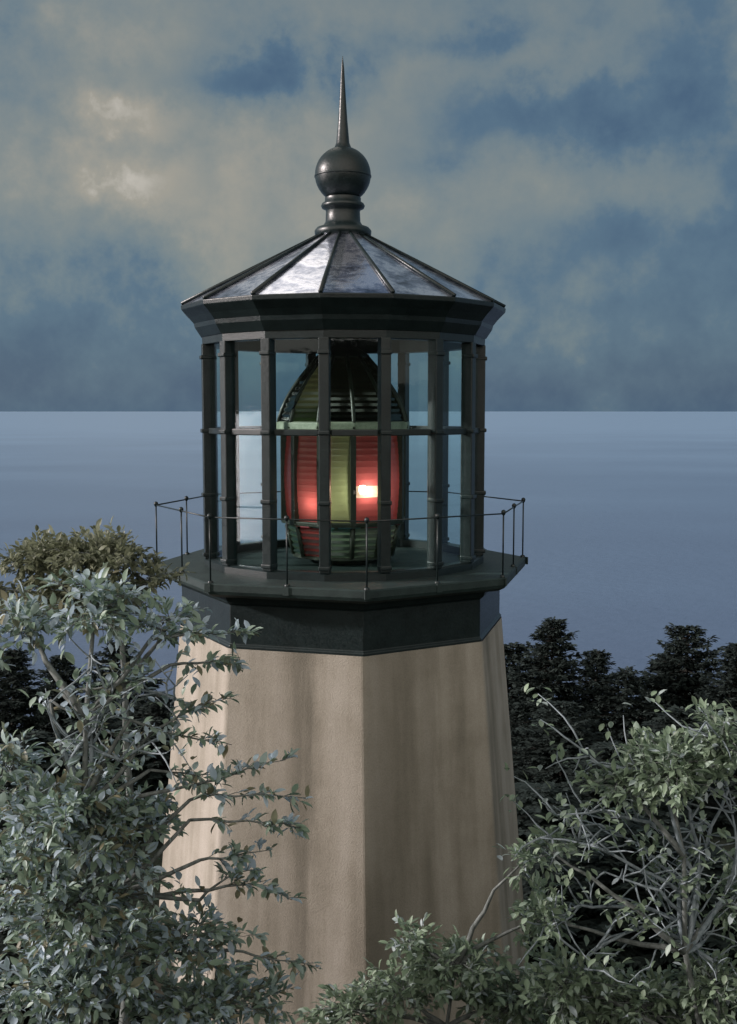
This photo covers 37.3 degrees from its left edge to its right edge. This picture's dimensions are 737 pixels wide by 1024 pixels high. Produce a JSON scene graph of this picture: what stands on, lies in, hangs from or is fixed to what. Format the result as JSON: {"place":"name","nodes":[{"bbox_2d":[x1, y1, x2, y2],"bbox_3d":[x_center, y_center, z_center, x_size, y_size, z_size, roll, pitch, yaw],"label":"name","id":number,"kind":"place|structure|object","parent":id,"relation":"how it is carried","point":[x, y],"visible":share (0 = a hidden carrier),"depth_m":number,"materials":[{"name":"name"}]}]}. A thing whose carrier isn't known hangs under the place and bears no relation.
{"place":"outdoors","nodes":[
{"label":"outdoors","id":0,"kind":"place"},
{"bbox_2d":[0,411,736,739],"bbox_3d":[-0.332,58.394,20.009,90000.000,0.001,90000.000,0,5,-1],"label":"sea","id":1,"kind":"structure","parent":0,"point":[630,538],"depth_m":704.44,"materials":[{"name":"liquid"}]},
{"bbox_2d":[0,0,736,411],"label":"sky","id":2,"kind":"structure","parent":0,"point":[572,164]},
{"bbox_2d":[51,825,736,1023],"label":"ground","id":3,"kind":"structure","parent":0,"point":[715,839],"depth_m":21.10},
{"bbox_2d":[0,647,51,765],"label":"spruce tree","id":4,"kind":"object","parent":3,"relation":"on","point":[17,706],"visible":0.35,"depth_m":26.76,"materials":[{"name":"green plant"}]},
{"bbox_2d":[0,730,92,848],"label":"spruce tree","id":5,"kind":"object","parent":3,"relation":"on","point":[42,736],"visible":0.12,"depth_m":22.58,"materials":[{"name":"green plant"}]},
{"bbox_2d":[31,652,92,739],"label":"spruce tree","id":6,"kind":"object","parent":3,"relation":"on","point":[64,668],"visible":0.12,"depth_m":28.79,"materials":[{"name":"green plant"}]},
{"bbox_2d":[0,845,162,1023],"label":"spruce tree","id":7,"kind":"object","parent":3,"relation":"on","point":[3,934],"visible":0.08,"depth_m":14.29,"materials":[{"name":"green plant"}]},
{"bbox_2d":[0,516,194,1023],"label":"tree","id":8,"kind":"object","parent":3,"relation":"on","point":[57,553],"visible":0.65,"depth_m":10.88,"materials":[{"name":"green plant"}]},
{"bbox_2d":[27,715,167,836],"bbox_3d":[-6.181,5.808,23.971,4.526,2.739,4.651,5,7,44],"label":"spruce tree","id":9,"kind":"object","parent":3,"relation":"on","point":[113,723],"visible":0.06,"depth_m":23.70,"materials":[{"name":"green plant"}]},
{"bbox_2d":[55,638,169,738],"bbox_3d":[-6.222,5.913,28.083,4.696,5.331,4.826,4,7,39],"label":"spruce tree","id":10,"kind":"object","parent":3,"relation":"on","point":[112,656],"visible":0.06,"depth_m":27.69,"materials":[{"name":"green plant"}]},
{"bbox_2d":[100,693,173,837],"bbox_3d":[-4.575,5.497,23.967,3.694,3.164,3.483,1,5,9],"label":"spruce tree","id":11,"kind":"object","parent":3,"relation":"on","point":[157,712],"visible":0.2,"depth_m":23.49,"materials":[{"name":"green plant"}]},
{"bbox_2d":[0,562,321,1023],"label":"leafy tree","id":12,"kind":"object","parent":3,"relation":"on","point":[79,903],"visible":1,"depth_m":7.59,"materials":[{"name":"green plant"}]},
{"bbox_2d":[152,56,531,1023],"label":"lighthouse","id":13,"kind":"object","parent":3,"relation":"on","point":[376,692],"visible":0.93,"depth_m":12.93,"materials":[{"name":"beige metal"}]},
{"bbox_2d":[276,339,409,563],"bbox_3d":[-0.331,-1.062,14.461,1.774,3.420,1.777,0,5,-1],"label":"lighthouse lens","id":14,"kind":"object","parent":13,"relation":"on","point":[354,459],"visible":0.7,"depth_m":13.90,"materials":[{"name":"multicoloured glass"}]},
{"bbox_2d":[295,834,585,1023],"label":"leafy bush","id":15,"kind":"object","parent":3,"relation":"on","point":[459,959],"visible":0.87,"depth_m":8.43,"materials":[{"name":"green plant"}]},
{"bbox_2d":[504,642,562,765],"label":"spruce tree","id":16,"kind":"object","parent":3,"relation":"on","point":[519,649],"visible":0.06,"depth_m":30.82,"materials":[{"name":"green plant"}]},
{"bbox_2d":[507,616,608,782],"bbox_3d":[4.746,5.947,29.264,3.864,6.298,4.476,-2,6,-21],"label":"spruce tree","id":17,"kind":"object","parent":3,"relation":"on","point":[551,671],"visible":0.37,"depth_m":28.97,"materials":[{"name":"green plant"}]},
{"bbox_2d":[514,779,615,854],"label":"spruce tree","id":18,"kind":"object","parent":3,"relation":"on","point":[528,797],"visible":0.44,"depth_m":21.92,"materials":[{"name":"green plant"}]},
{"bbox_2d":[520,841,645,970],"bbox_3d":[3.467,6.311,18.272,3.337,1.546,3.865,-5,7,-41],"label":"spruce tree","id":19,"kind":"object","parent":3,"relation":"on","point":[527,888],"visible":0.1,"depth_m":17.86,"materials":[{"name":"green plant"}]},
{"bbox_2d":[511,698,659,808],"bbox_3d":[4.572,5.944,25.359,4.526,3.266,4.651,1,5,9],"label":"spruce tree","id":20,"kind":"object","parent":3,"relation":"on","point":[536,751],"visible":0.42,"depth_m":24.94,"materials":[{"name":"green plant"}]},
{"bbox_2d":[573,649,627,728],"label":"spruce tree","id":21,"kind":"object","parent":3,"relation":"on","point":[599,660],"visible":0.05,"depth_m":30.09,"materials":[{"name":"green plant"}]},
{"bbox_2d":[497,683,736,1023],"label":"leafy bush","id":22,"kind":"object","parent":3,"relation":"on","point":[672,768],"visible":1,"depth_m":7.56,"materials":[{"name":"plant"}]},
{"bbox_2d":[524,813,720,1022],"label":"spruce tree","id":23,"kind":"object","parent":3,"relation":"on","point":[606,862],"visible":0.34,"depth_m":16.79,"materials":[{"name":"green plant"}]},
{"bbox_2d":[579,665,670,825],"bbox_3d":[6.755,6.383,28.299,4.651,4.718,4.526,2,6,24],"label":"spruce tree","id":24,"kind":"object","parent":3,"relation":"on","point":[630,682],"visible":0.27,"depth_m":28.13,"materials":[{"name":"green plant"}]},
{"bbox_2d":[558,741,699,843],"bbox_3d":[5.296,5.930,23.318,3.483,1.951,3.694,3,6,29],"label":"spruce tree","id":25,"kind":"object","parent":3,"relation":"on","point":[607,749],"visible":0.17,"depth_m":23.07,"materials":[{"name":"green plant"}]},
{"bbox_2d":[628,653,679,727],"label":"spruce tree","id":26,"kind":"object","parent":3,"relation":"on","point":[651,671],"visible":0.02,"depth_m":33.23,"materials":[{"name":"green plant"}]},
{"bbox_2d":[604,846,736,1023],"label":"spruce tree","id":27,"kind":"object","parent":3,"relation":"on","point":[712,940],"visible":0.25,"depth_m":15.79,"materials":[{"name":"green plant"}]},
{"bbox_2d":[622,623,735,823],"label":"spruce tree","id":28,"kind":"object","parent":3,"relation":"on","point":[684,672],"visible":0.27,"depth_m":29.92,"materials":[{"name":"green plant"}]},
{"bbox_2d":[627,704,736,829],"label":"spruce tree","id":29,"kind":"object","parent":3,"relation":"on","point":[678,714],"visible":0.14,"depth_m":24.90,"materials":[{"name":"green plant"}]},
{"bbox_2d":[691,642,736,824],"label":"spruce tree","id":30,"kind":"object","parent":3,"relation":"on","point":[725,687],"visible":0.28,"depth_m":27.01,"materials":[{"name":"green plant"}]}
]}

